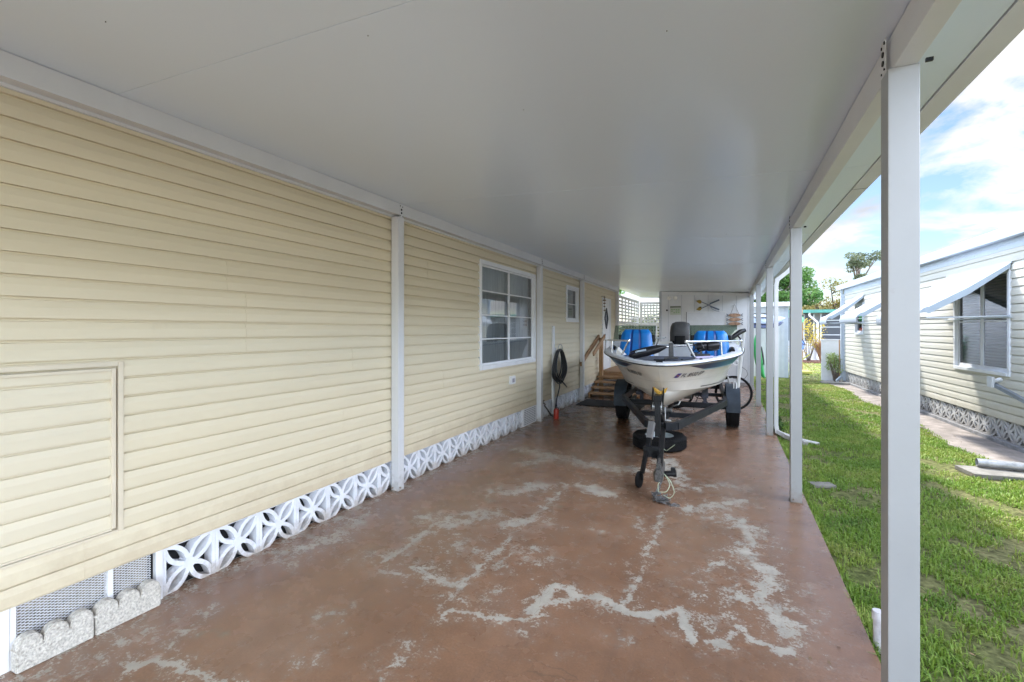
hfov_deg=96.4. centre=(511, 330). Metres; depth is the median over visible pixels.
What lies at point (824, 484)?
stepping stone
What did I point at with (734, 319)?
fish plaque
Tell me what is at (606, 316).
door
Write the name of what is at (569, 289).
window
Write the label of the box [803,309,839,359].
house
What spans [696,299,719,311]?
crossed paddles
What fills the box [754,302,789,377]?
garden shed
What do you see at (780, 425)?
weed
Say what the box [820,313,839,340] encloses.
window
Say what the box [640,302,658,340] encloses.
lattice panel
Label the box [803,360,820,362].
flower bed
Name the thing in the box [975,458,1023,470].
loose downspout
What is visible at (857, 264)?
tree
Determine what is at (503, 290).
window
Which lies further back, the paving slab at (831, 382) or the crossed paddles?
the paving slab at (831, 382)
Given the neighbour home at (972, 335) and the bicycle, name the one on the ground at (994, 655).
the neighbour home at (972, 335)
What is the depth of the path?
6.75 m
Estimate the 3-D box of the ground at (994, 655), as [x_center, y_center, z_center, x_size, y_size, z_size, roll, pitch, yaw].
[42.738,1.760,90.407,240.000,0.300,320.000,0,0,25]
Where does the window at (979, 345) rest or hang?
in the neighbour home at (972, 335)
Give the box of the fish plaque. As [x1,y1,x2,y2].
[726,304,742,324]
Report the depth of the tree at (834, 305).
29.53 m
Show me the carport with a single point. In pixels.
(654, 148)
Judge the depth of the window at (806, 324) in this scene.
23.91 m
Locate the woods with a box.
[619,313,658,339]
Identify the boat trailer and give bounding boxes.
[614,332,745,506]
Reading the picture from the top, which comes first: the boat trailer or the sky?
the sky
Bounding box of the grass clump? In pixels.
[813,340,820,361]
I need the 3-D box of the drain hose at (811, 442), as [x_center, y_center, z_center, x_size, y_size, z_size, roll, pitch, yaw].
[4.138,1.565,6.621,0.080,0.089,0.583,0,0,-24]
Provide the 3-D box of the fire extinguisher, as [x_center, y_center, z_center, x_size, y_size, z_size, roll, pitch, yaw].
[0.777,1.415,8.008,0.092,0.266,0.115,0,0,25]
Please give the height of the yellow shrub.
2.253 m
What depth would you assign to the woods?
53.19 m
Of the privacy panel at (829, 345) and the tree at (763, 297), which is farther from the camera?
the tree at (763, 297)
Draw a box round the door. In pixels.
[601,297,610,369]
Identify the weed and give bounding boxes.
[773,415,783,424]
[773,422,783,436]
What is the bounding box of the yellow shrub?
[803,318,827,360]
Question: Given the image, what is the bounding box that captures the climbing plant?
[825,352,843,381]
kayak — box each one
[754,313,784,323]
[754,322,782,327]
[754,335,764,378]
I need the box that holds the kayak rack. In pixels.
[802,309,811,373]
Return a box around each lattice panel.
[619,295,638,334]
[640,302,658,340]
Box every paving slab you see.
[820,381,849,384]
[955,465,1023,481]
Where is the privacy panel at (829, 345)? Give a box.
[820,339,842,380]
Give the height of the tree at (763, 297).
4.923 m
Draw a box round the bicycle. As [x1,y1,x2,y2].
[673,360,752,408]
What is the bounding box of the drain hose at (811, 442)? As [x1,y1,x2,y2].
[785,433,819,444]
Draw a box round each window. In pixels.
[478,259,535,370]
[565,285,578,321]
[804,313,813,340]
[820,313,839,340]
[855,302,863,334]
[953,268,1011,376]
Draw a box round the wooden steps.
[580,334,639,398]
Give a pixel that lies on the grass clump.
(818, 351)
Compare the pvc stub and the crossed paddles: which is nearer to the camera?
the pvc stub
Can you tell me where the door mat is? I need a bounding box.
[575,399,644,409]
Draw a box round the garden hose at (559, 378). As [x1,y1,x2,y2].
[544,349,566,416]
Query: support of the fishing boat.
on the boat trailer
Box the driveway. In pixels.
[0,384,880,681]
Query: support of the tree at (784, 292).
on the ground at (994, 655)
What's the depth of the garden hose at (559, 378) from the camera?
8.45 m
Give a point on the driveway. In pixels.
(550, 548)
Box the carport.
[0,0,1023,681]
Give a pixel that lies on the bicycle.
(750, 389)
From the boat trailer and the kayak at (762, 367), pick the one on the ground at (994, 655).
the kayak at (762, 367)
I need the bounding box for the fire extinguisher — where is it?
[554,404,558,418]
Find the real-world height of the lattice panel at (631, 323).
2.560 m
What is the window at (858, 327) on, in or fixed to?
in the neighbour home at (972, 335)
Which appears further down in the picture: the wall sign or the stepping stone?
the stepping stone
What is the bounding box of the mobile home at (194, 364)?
[0,86,614,674]
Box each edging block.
[10,608,94,673]
[92,579,160,634]
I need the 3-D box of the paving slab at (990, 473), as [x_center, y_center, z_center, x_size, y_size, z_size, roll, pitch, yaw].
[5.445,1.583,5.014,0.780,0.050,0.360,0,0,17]
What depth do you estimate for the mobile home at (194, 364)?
2.85 m
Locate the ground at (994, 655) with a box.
[754,363,1023,681]
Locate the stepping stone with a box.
[808,481,836,487]
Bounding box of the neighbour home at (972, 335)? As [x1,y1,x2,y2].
[819,220,1023,452]
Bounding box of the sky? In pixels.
[619,29,1023,330]
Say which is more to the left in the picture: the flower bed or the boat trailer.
the boat trailer
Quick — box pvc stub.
[872,608,880,653]
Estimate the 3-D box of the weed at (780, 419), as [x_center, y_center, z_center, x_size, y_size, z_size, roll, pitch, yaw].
[4.130,1.464,7.158,0.240,0.296,0.235,0,0,25]
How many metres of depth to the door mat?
9.59 m
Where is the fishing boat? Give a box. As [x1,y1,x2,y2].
[604,321,745,413]
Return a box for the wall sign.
[670,306,680,314]
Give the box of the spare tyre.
[633,429,686,452]
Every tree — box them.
[754,292,773,302]
[761,266,824,306]
[802,277,847,309]
[843,250,880,279]
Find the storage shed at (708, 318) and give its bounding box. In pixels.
[659,291,749,385]
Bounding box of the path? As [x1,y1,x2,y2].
[822,380,1023,462]
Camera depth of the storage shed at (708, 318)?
13.10 m
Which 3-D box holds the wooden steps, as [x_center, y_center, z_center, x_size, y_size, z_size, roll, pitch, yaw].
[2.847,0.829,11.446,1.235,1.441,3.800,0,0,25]
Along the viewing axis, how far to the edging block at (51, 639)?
2.16 m
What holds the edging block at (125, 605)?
on the driveway

